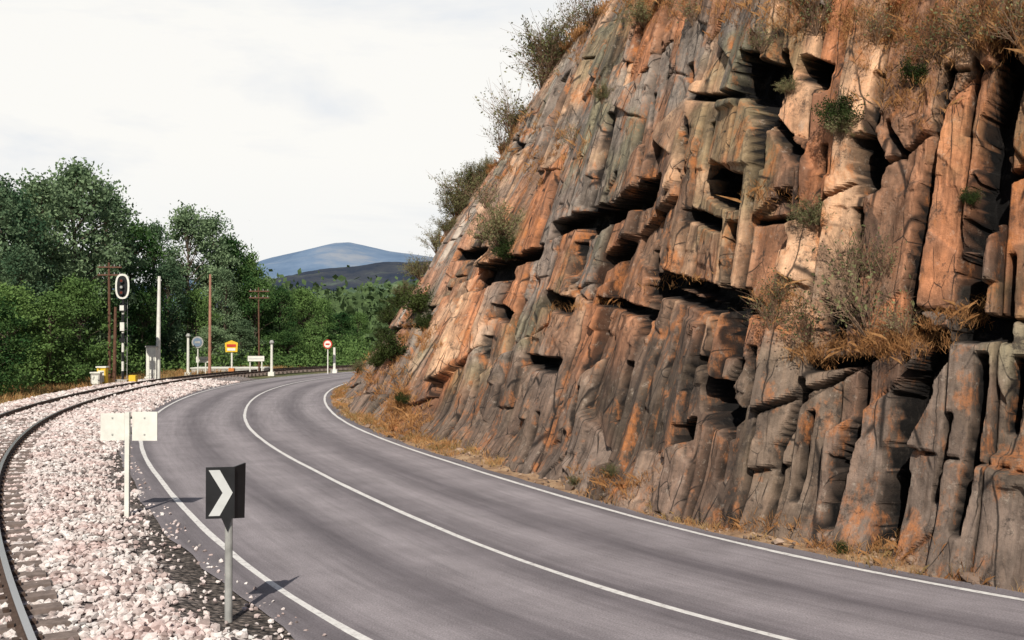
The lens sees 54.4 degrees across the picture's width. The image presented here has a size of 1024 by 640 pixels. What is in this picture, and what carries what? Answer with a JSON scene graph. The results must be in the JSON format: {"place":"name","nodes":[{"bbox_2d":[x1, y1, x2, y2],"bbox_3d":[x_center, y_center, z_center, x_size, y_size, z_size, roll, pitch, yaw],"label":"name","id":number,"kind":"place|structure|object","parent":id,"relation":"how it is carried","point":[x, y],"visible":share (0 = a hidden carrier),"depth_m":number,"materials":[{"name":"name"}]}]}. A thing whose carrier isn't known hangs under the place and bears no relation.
{"place":"outdoors","nodes":[
{"label":"outdoors","id":0,"kind":"place"},
{"bbox_2d":[3,340,365,402],"bbox_3d":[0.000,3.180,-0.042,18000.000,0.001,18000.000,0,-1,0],"label":"ground","id":1,"kind":"structure","parent":0,"point":[281,375],"depth_m":78.30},
{"bbox_2d":[0,295,42,398],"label":"alder tree","id":2,"kind":"object","parent":1,"relation":"on","point":[10,357],"visible":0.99,"depth_m":46.99,"materials":[{"name":"green plant"}]},
{"bbox_2d":[0,188,50,303],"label":"poplar tree","id":3,"kind":"object","parent":1,"relation":"on","point":[17,231],"visible":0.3,"depth_m":60.74,"materials":[{"name":"green plant"}]},
{"bbox_2d":[0,240,53,371],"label":"poplar tree","id":4,"kind":"object","parent":1,"relation":"on","point":[17,260],"visible":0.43,"depth_m":57.73,"materials":[{"name":"green plant"}]},
{"bbox_2d":[0,279,55,388],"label":"alder tree","id":5,"kind":"object","parent":1,"relation":"on","point":[16,293],"visible":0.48,"depth_m":53.92,"materials":[{"name":"green plant"}]},
{"bbox_2d":[0,173,67,342],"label":"poplar tree","id":6,"kind":"object","parent":1,"relation":"on","point":[15,196],"visible":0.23,"depth_m":63.91,"materials":[{"name":"green plant"}]},
{"bbox_2d":[0,289,100,385],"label":"alder tree","id":7,"kind":"object","parent":1,"relation":"on","point":[51,300],"visible":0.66,"depth_m":55.83,"materials":[{"name":"green plant"}]},
{"bbox_2d":[9,167,101,355],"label":"poplar tree","id":8,"kind":"object","parent":1,"relation":"on","point":[44,189],"visible":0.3,"depth_m":67.75,"materials":[{"name":"green plant"}]},
{"bbox_2d":[29,173,112,326],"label":"poplar tree","id":9,"kind":"object","parent":1,"relation":"on","point":[60,229],"visible":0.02,"depth_m":77.17,"materials":[{"name":"green plant"}]},
{"bbox_2d":[33,272,125,378],"bbox_3d":[-27.859,0.618,63.968,5.409,7.353,5.057,0,-1,11],"label":"alder tree","id":10,"kind":"object","parent":1,"relation":"on","point":[88,302],"visible":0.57,"depth_m":63.74,"materials":[{"name":"green plant"}]},
{"bbox_2d":[31,156,142,361],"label":"poplar tree","id":11,"kind":"object","parent":1,"relation":"on","point":[81,181],"visible":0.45,"depth_m":71.61,"materials":[{"name":"green plant"}]},
{"bbox_2d":[75,281,137,360],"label":"alder tree","id":12,"kind":"object","parent":1,"relation":"on","point":[118,313],"visible":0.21,"depth_m":71.94,"materials":[{"name":"green plant"}]},
{"bbox_2d":[97,262,121,378],"bbox_3d":[-25.854,0.222,63.979,1.502,7.837,0.257,0,-1,-3],"label":"utility pole","id":13,"kind":"object","parent":1,"relation":"on","point":[109,320],"visible":0.91,"depth_m":63.94,"materials":[{"name":"brown wood"}]},
{"bbox_2d":[70,181,155,357],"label":"poplar tree","id":14,"kind":"object","parent":1,"relation":"on","point":[128,243],"visible":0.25,"depth_m":78.23,"materials":[{"name":"green plant"}]},
{"bbox_2d":[112,307,116,381],"bbox_3d":[-23.950,1.650,59.980,0.235,4.877,0.218,0,-1,23],"label":"wooden pole","id":15,"kind":"object","parent":1,"relation":"on","point":[114,344],"visible":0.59,"depth_m":59.91,"materials":[{"name":"brown wood"}]},
{"bbox_2d":[115,274,137,381],"bbox_3d":[-22.891,0.593,59.042,1.170,6.664,0.710,0,-1,0],"label":"railway signal","id":16,"kind":"object","parent":1,"relation":"on","point":[122,286],"visible":0.99,"depth_m":58.89,"materials":[{"name":"white paint"}]},
{"bbox_2d":[100,412,157,516],"bbox_3d":[-6.496,2.539,16.883,0.960,1.965,0.128,0,-1,0],"label":"white board sign","id":17,"kind":"object","parent":1,"relation":"on","point":[115,426],"visible":0.96,"depth_m":16.88,"materials":[{"name":"metal"}]},
{"bbox_2d":[98,217,176,360],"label":"alder tree","id":18,"kind":"object","parent":1,"relation":"on","point":[142,236],"visible":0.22,"depth_m":83.94,"materials":[{"name":"green plant"}]},
{"bbox_2d":[117,286,170,371],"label":"alder tree","id":19,"kind":"object","parent":1,"relation":"on","point":[149,310],"visible":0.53,"depth_m":77.67,"materials":[{"name":"green plant"}]},
{"bbox_2d":[145,276,161,378],"bbox_3d":[-22.624,0.578,62.898,0.880,6.699,0.600,0,-1,0],"label":"white mast with cabinet","id":20,"kind":"object","parent":1,"relation":"on","point":[152,362],"visible":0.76,"depth_m":62.83,"materials":[{"name":"metal"}]},
{"bbox_2d":[136,217,187,349],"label":"poplar tree","id":21,"kind":"object","parent":1,"relation":"on","point":[155,227],"visible":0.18,"depth_m":87.73,"materials":[{"name":"green plant"}]},
{"bbox_2d":[0,377,325,639],"bbox_3d":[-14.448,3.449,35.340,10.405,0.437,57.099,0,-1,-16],"label":"ballast gravel","id":22,"kind":"structure","parent":1,"relation":"on","point":[107,579],"depth_m":14.96,"materials":[{"name":"white gravel"}]},
{"bbox_2d":[0,365,354,639],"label":"railway track","id":23,"kind":"structure","parent":22,"relation":"on","point":[22,625],"depth_m":14.75,"materials":[{"name":"grey"}]},
{"bbox_2d":[143,256,198,365],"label":"poplar tree","id":24,"kind":"object","parent":1,"relation":"on","point":[167,270],"visible":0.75,"depth_m":83.44,"materials":[{"name":"green plant"}]},
{"bbox_2d":[144,200,228,348],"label":"poplar tree","id":25,"kind":"object","parent":1,"relation":"on","point":[186,222],"visible":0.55,"depth_m":90.03,"materials":[{"name":"green plant"}]},
{"bbox_2d":[0,329,376,396],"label":"undergrowth","id":26,"kind":"object","parent":1,"relation":"on","point":[175,366],"visible":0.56,"depth_m":81.04,"materials":[{"name":"green plant"}]},
{"bbox_2d":[169,286,222,367],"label":"alder tree","id":27,"kind":"object","parent":1,"relation":"on","point":[195,295],"visible":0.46,"depth_m":85.42,"materials":[{"name":"green plant"}]},
{"bbox_2d":[208,274,210,372],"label":"wooden pole","id":28,"kind":"object","parent":1,"relation":"on","point":[209,348],"visible":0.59,"depth_m":72.59,"materials":[{"name":"wood"}]},
{"bbox_2d":[175,208,245,339],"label":"poplar tree","id":29,"kind":"object","parent":1,"relation":"on","point":[220,247],"visible":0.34,"depth_m":93.57,"materials":[{"name":"green plant"}]},
{"bbox_2d":[185,325,237,366],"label":"poplar tree","id":30,"kind":"object","parent":1,"relation":"on","point":[215,329],"visible":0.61,"depth_m":83.63,"materials":[{"name":"green plant"}]},
{"bbox_2d":[203,265,246,359],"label":"poplar tree","id":31,"kind":"object","parent":1,"relation":"on","point":[227,278],"visible":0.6,"depth_m":89.79,"materials":[{"name":"green plant"}]},
{"bbox_2d":[206,463,245,622],"bbox_3d":[-3.063,2.504,10.740,0.449,1.875,0.162,1,-1,-38],"label":"chevron sign","id":32,"kind":"object","parent":1,"relation":"on","point":[225,494],"visible":0.92,"depth_m":10.70,"materials":[{"name":"metal"}]},
{"bbox_2d":[190,367,269,372],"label":"station platform","id":33,"kind":"structure","parent":1,"relation":"on","point":[224,369],"depth_m":76.36,"materials":[{"name":"concrete"}]},
{"bbox_2d":[225,340,237,370],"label":"yellow information sign","id":34,"kind":"object","parent":1,"relation":"on","point":[231,346],"visible":0.84,"depth_m":73.67,"materials":[{"name":"yellow metal"}]},
{"bbox_2d":[208,230,266,349],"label":"alder tree","id":35,"kind":"object","parent":1,"relation":"on","point":[238,252],"visible":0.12,"depth_m":97.28,"materials":[{"name":"green plant"}]},
{"bbox_2d":[217,319,266,365],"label":"poplar tree","id":36,"kind":"object","parent":1,"relation":"on","point":[245,330],"visible":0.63,"depth_m":89.45,"materials":[{"name":"green plant"}]},
{"bbox_2d":[221,249,276,351],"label":"alder tree","id":37,"kind":"object","parent":1,"relation":"on","point":[252,262],"visible":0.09,"depth_m":99.64,"materials":[{"name":"green plant"}]},
{"bbox_2d":[226,272,287,366],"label":"alder tree","id":38,"kind":"object","parent":1,"relation":"on","point":[252,304],"visible":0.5,"depth_m":91.62,"materials":[{"name":"green plant"}]},
{"bbox_2d":[249,287,268,370],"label":"utility pole","id":39,"kind":"object","parent":1,"relation":"on","point":[258,291],"visible":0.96,"depth_m":75.94,"materials":[{"name":"brown wood"}]},
{"bbox_2d":[256,285,306,353],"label":"alder tree","id":40,"kind":"object","parent":1,"relation":"on","point":[282,293],"visible":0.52,"depth_m":95.54,"materials":[{"name":"green plant"}]},
{"bbox_2d":[263,330,311,367],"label":"alder tree","id":41,"kind":"object","parent":1,"relation":"on","point":[287,340],"visible":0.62,"depth_m":91.63,"materials":[{"name":"green plant"}]},
{"bbox_2d":[278,284,328,362],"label":"alder tree","id":42,"kind":"object","parent":1,"relation":"on","point":[303,304],"visible":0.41,"depth_m":99.61,"materials":[{"name":"green plant"}]},
{"bbox_2d":[291,325,333,364],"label":"alder tree","id":43,"kind":"object","parent":1,"relation":"on","point":[315,328],"visible":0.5,"depth_m":95.59,"materials":[{"name":"green plant"}]},
{"bbox_2d":[297,297,343,351],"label":"alder tree","id":44,"kind":"object","parent":1,"relation":"on","point":[329,309],"visible":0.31,"depth_m":105.69,"materials":[{"name":"green plant"}]},
{"bbox_2d":[241,265,418,354],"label":"distant woodland","id":45,"kind":"object","parent":1,"relation":"on","point":[370,304],"visible":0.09,"depth_m":136.98,"materials":[{"name":"green plant"}]},
{"bbox_2d":[324,310,365,357],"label":"alder tree","id":46,"kind":"object","parent":1,"relation":"on","point":[344,320],"visible":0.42,"depth_m":111.49,"materials":[{"name":"green plant"}]},
{"bbox_2d":[342,311,373,357],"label":"alder tree","id":47,"kind":"object","parent":1,"relation":"on","point":[360,317],"visible":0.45,"depth_m":119.63,"materials":[{"name":"green plant"}]},
{"bbox_2d":[0,364,1023,592],"bbox_3d":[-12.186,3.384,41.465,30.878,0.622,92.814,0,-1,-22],"label":"verge grass","id":48,"kind":"structure","parent":1,"relation":"on","point":[364,419],"depth_m":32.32,"materials":[{"name":"brown plant"}]},
{"bbox_2d":[331,386,999,587],"bbox_3d":[0.035,3.371,33.775,10.129,0.528,66.730,0,-1,-23],"label":"rock debris","id":49,"kind":"object","parent":1,"relation":"on","point":[973,579],"visible":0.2,"depth_m":15.55,"materials":[{"name":"brown stone"}]},
{"bbox_2d":[46,242,432,304],"bbox_3d":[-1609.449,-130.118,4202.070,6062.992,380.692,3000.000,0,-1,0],"label":"mountain","id":50,"kind":"structure","parent":0,"point":[337,255],"depth_m":3646.15,"materials":[{"name":"blue"}]},
{"bbox_2d":[177,280,416,339],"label":"wooded hill","id":51,"kind":"structure","parent":0,"point":[354,291],"depth_m":566.04,"materials":[{"name":"green plant"}]},
{"bbox_2d":[165,261,430,324],"bbox_3d":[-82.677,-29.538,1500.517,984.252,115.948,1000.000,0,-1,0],"label":"hill","id":52,"kind":"structure","parent":0,"point":[385,271],"depth_m":1293.14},
{"bbox_2d":[0,0,607,284],"label":"sky","id":53,"kind":"structure","parent":0,"point":[310,124],"materials":[{"name":"white"}]},
{"bbox_2d":[119,371,1023,639],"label":"asphalt road","id":54,"kind":"structure","parent":0,"point":[365,566],"depth_m":13.75,"materials":[{"name":"grey asphalt"}]},
{"bbox_2d":[139,372,372,639],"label":"road edge line","id":55,"kind":"object","parent":54,"relation":"on","point":[248,566],"visible":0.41,"depth_m":13.49,"materials":[{"name":"paint"}]},
{"bbox_2d":[243,375,795,639],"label":"road centre line","id":56,"kind":"object","parent":54,"relation":"on","point":[540,566],"visible":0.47,"depth_m":13.55,"materials":[{"name":"paint"}]},
{"bbox_2d":[323,383,1023,600],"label":"road edge line","id":57,"kind":"object","parent":54,"relation":"on","point":[812,559],"visible":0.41,"depth_m":15.38,"materials":[{"name":"paint"}]},
{"bbox_2d":[344,0,1023,592],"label":"rock cliff","id":58,"kind":"structure","parent":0,"point":[704,400],"depth_m":17.43,"materials":[{"name":"brown stone"}]},
{"bbox_2d":[360,346,385,367],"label":"bramble bush","id":59,"kind":"object","parent":58,"relation":"on","point":[376,361],"visible":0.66,"depth_m":38.37,"materials":[{"name":"green plant"}]},
{"bbox_2d":[375,302,398,324],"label":"bramble bush","id":60,"kind":"object","parent":58,"relation":"on","point":[387,316],"visible":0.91,"depth_m":49.36,"materials":[{"name":"green plant"}]},
{"bbox_2d":[367,326,408,360],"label":"bramble bush","id":61,"kind":"object","parent":58,"relation":"on","point":[386,348],"visible":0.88,"depth_m":37.46,"materials":[{"name":"green plant"}]},
{"bbox_2d":[379,288,411,310],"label":"bramble bush","id":62,"kind":"object","parent":58,"relation":"on","point":[394,300],"visible":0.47,"depth_m":49.68,"materials":[{"name":"green plant"}]},
{"bbox_2d":[396,282,433,314],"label":"bramble bush","id":63,"kind":"object","parent":58,"relation":"on","point":[415,302],"visible":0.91,"depth_m":37.74,"materials":[{"name":"green plant"}]},
{"bbox_2d":[397,249,432,279],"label":"broom shrub","id":64,"kind":"object","parent":58,"relation":"on","point":[419,273],"visible":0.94,"depth_m":49.50,"materials":[{"name":"green plant"}]},
{"bbox_2d":[404,308,435,331],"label":"bramble bush","id":65,"kind":"object","parent":58,"relation":"on","point":[422,321],"visible":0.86,"depth_m":33.32,"materials":[{"name":"green plant"}]},
{"bbox_2d":[415,222,444,253],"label":"broom shrub","id":66,"kind":"object","parent":58,"relation":"on","point":[436,243],"visible":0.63,"depth_m":53.08,"materials":[{"name":"green plant"}]},
{"bbox_2d":[428,214,458,235],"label":"broom shrub","id":67,"kind":"object","parent":58,"relation":"on","point":[443,227],"visible":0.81,"depth_m":49.46,"materials":[{"name":"green plant"}]},
{"bbox_2d":[428,187,468,217],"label":"broom shrub","id":68,"kind":"object","parent":58,"relation":"on","point":[450,207],"visible":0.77,"depth_m":49.83,"materials":[{"name":"green plant"}]},
{"bbox_2d":[428,160,482,204],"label":"broom shrub","id":69,"kind":"object","parent":58,"relation":"on","point":[458,184],"visible":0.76,"depth_m":50.16,"materials":[{"name":"green plant"}]},
{"bbox_2d":[450,162,485,187],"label":"broom shrub","id":70,"kind":"object","parent":58,"relation":"on","point":[468,171],"visible":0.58,"depth_m":50.32,"materials":[{"name":"green plant"}]},
{"bbox_2d":[455,160,493,186],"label":"broom shrub","id":71,"kind":"object","parent":58,"relation":"on","point":[478,172],"visible":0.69,"depth_m":50.38,"materials":[{"name":"green plant"}]},
{"bbox_2d":[459,165,507,208],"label":"dry shrub","id":72,"kind":"object","parent":58,"relation":"on","point":[481,195],"visible":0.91,"depth_m":35.27,"materials":[{"name":"brown plant"}]},
{"bbox_2d":[464,196,526,249],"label":"broom shrub","id":73,"kind":"object","parent":58,"relation":"on","point":[498,224],"visible":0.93,"depth_m":30.82,"materials":[{"name":"green plant"}]},
{"bbox_2d":[479,112,518,155],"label":"dry shrub","id":74,"kind":"object","parent":58,"relation":"on","point":[506,141],"visible":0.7,"depth_m":45.24,"materials":[{"name":"brown plant"}]},
{"bbox_2d":[486,229,516,261],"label":"bramble bush","id":75,"kind":"object","parent":58,"relation":"on","point":[502,250],"visible":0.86,"depth_m":30.44,"materials":[{"name":"green plant"}]},
{"bbox_2d":[474,67,532,135],"bbox_3d":[0.083,-9.962,45.819,3.418,3.227,4.074,0,-1,24],"label":"dry shrub","id":76,"kind":"object","parent":58,"relation":"on","point":[506,114],"visible":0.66,"depth_m":45.66,"materials":[{"name":"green plant"}]},
{"bbox_2d":[501,3,569,88],"bbox_3d":[1.246,-11.647,42.210,3.638,3.577,4.937,1,-1,-40],"label":"dry shrub","id":77,"kind":"object","parent":58,"relation":"on","point":[534,49],"visible":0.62,"depth_m":41.71,"materials":[{"name":"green plant"}]},
{"bbox_2d":[500,9,578,72],"bbox_3d":[1.485,-11.836,42.580,3.366,2.632,3.125,1,-1,-39],"label":"broom shrub","id":78,"kind":"object","parent":58,"relation":"on","point":[547,36],"visible":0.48,"depth_m":42.10,"materials":[{"name":"green plant"}]},
{"bbox_2d":[516,48,562,88],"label":"dry shrub","id":79,"kind":"object","parent":58,"relation":"on","point":[542,79],"visible":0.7,"depth_m":41.57,"materials":[{"name":"brown plant"}]},
{"bbox_2d":[521,27,570,69],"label":"dry shrub","id":80,"kind":"object","parent":58,"relation":"on","point":[547,50],"visible":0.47,"depth_m":41.91,"materials":[{"name":"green plant"}]},
{"bbox_2d":[548,0,599,41],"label":"dry shrub","id":81,"kind":"object","parent":58,"relation":"on","point":[570,19],"visible":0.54,"depth_m":40.39,"materials":[{"name":"brown plant"}]},
{"bbox_2d":[565,0,601,32],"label":"dry shrub","id":82,"kind":"object","parent":58,"relation":"on","point":[590,14],"visible":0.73,"depth_m":37.10,"materials":[{"name":"brown plant"}]},
{"bbox_2d":[590,77,615,103],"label":"broom shrub","id":83,"kind":"object","parent":58,"relation":"on","point":[601,98],"visible":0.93,"depth_m":27.12,"materials":[{"name":"green plant"}]},
{"bbox_2d":[609,0,655,27],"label":"broom shrub","id":84,"kind":"object","parent":58,"relation":"on","point":[643,17],"visible":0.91,"depth_m":27.02,"materials":[{"name":"green plant"}]},
{"bbox_2d":[654,0,700,27],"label":"dry shrub","id":85,"kind":"object","parent":58,"relation":"on","point":[686,12],"visible":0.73,"depth_m":23.26,"materials":[{"name":"brown plant"}]},
{"bbox_2d":[350,0,1023,585],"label":"dry grass","id":86,"kind":"structure","parent":58,"relation":"on","point":[814,348],"depth_m":16.25,"materials":[{"name":"brown plant"}]},
{"bbox_2d":[736,13,787,53],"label":"dry shrub","id":87,"kind":"object","parent":58,"relation":"on","point":[760,48],"visible":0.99,"depth_m":18.27,"materials":[{"name":"brown plant"}]},
{"bbox_2d":[727,281,809,330],"bbox_3d":[4.242,-0.204,16.273,1.321,0.842,0.972,-1,-1,39],"label":"dry shrub","id":88,"kind":"object","parent":58,"relation":"on","point":[768,307],"visible":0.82,"depth_m":16.17,"materials":[{"name":"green plant"}]},
{"bbox_2d":[748,260,796,304],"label":"dry shrub","id":89,"kind":"object","parent":58,"relation":"on","point":[774,288],"visible":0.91,"depth_m":16.25,"materials":[{"name":"brown plant"}]},
{"bbox_2d":[773,75,805,93],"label":"broom shrub","id":90,"kind":"object","parent":58,"relation":"on","point":[785,87],"visible":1,"depth_m":17.73,"materials":[{"name":"green plant"}]},
{"bbox_2d":[760,284,837,348],"bbox_3d":[4.565,-0.035,15.689,1.085,1.007,1.657,-1,-1,36],"label":"dry shrub","id":91,"kind":"object","parent":58,"relation":"on","point":[798,331],"visible":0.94,"depth_m":15.64,"materials":[{"name":"brown plant"}]},
{"bbox_2d":[771,0,836,36],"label":"dry shrub","id":92,"kind":"object","parent":58,"relation":"on","point":[823,14],"visible":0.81,"depth_m":17.77,"materials":[{"name":"brown plant"}]},
{"bbox_2d":[786,192,835,231],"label":"broom shrub","id":93,"kind":"object","parent":58,"relation":"on","point":[806,218],"visible":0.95,"depth_m":16.34,"materials":[{"name":"green plant"}]},
{"bbox_2d":[811,85,869,128],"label":"bramble bush","id":94,"kind":"object","parent":58,"relation":"on","point":[829,109],"visible":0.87,"depth_m":16.36,"materials":[{"name":"green plant"}]},
{"bbox_2d":[818,106,865,139],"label":"broom shrub","id":95,"kind":"object","parent":58,"relation":"on","point":[843,127],"visible":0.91,"depth_m":16.32,"materials":[{"name":"green plant"}]},
{"bbox_2d":[797,213,906,284],"bbox_3d":[5.513,-1.084,15.796,1.855,1.210,1.388,-1,-1,38],"label":"dry shrub","id":96,"kind":"object","parent":58,"relation":"on","point":[854,262],"visible":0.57,"depth_m":15.59,"materials":[{"name":"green plant"}]},
{"bbox_2d":[792,222,920,340],"bbox_3d":[5.330,-0.482,15.270,2.060,1.757,2.223,5,-21,-24],"label":"dry shrub","id":97,"kind":"object","parent":58,"relation":"on","point":[847,303],"visible":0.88,"depth_m":15.02,"materials":[{"name":"brown plant"}]},
{"bbox_2d":[852,0,903,44],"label":"dry shrub","id":98,"kind":"object","parent":58,"relation":"on","point":[878,28],"visible":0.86,"depth_m":16.51,"materials":[{"name":"brown plant"}]},
{"bbox_2d":[848,223,914,280],"bbox_3d":[5.752,-1.032,15.173,0.902,0.971,1.106,0,-1,-28],"label":"dry shrub","id":99,"kind":"object","parent":58,"relation":"on","point":[890,260],"visible":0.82,"depth_m":15.07,"materials":[{"name":"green plant"}]},
{"bbox_2d":[862,287,929,336],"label":"dry shrub","id":100,"kind":"object","parent":58,"relation":"on","point":[898,327],"visible":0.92,"depth_m":14.52,"materials":[{"name":"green plant"}]},
{"bbox_2d":[895,54,937,85],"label":"bramble bush","id":101,"kind":"object","parent":58,"relation":"on","point":[918,73],"visible":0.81,"depth_m":15.63,"materials":[{"name":"green plant"}]},
{"bbox_2d":[889,0,969,65],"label":"dry shrub","id":102,"kind":"object","parent":58,"relation":"on","point":[941,40],"visible":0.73,"depth_m":15.45,"materials":[{"name":"brown plant"}]},
{"bbox_2d":[957,185,983,205],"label":"bramble bush","id":103,"kind":"object","parent":58,"relation":"on","point":[969,197],"visible":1,"depth_m":14.24,"materials":[{"name":"green plant"}]},
{"bbox_2d":[929,0,1015,59],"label":"dry shrub","id":104,"kind":"object","parent":58,"relation":"on","point":[977,55],"visible":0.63,"depth_m":14.86,"materials":[{"name":"brown plant"}]},
{"bbox_2d":[970,0,1023,46],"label":"dry shrub","id":105,"kind":"object","parent":58,"relation":"on","point":[1011,26],"visible":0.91,"depth_m":14.22,"materials":[{"name":"brown plant"}]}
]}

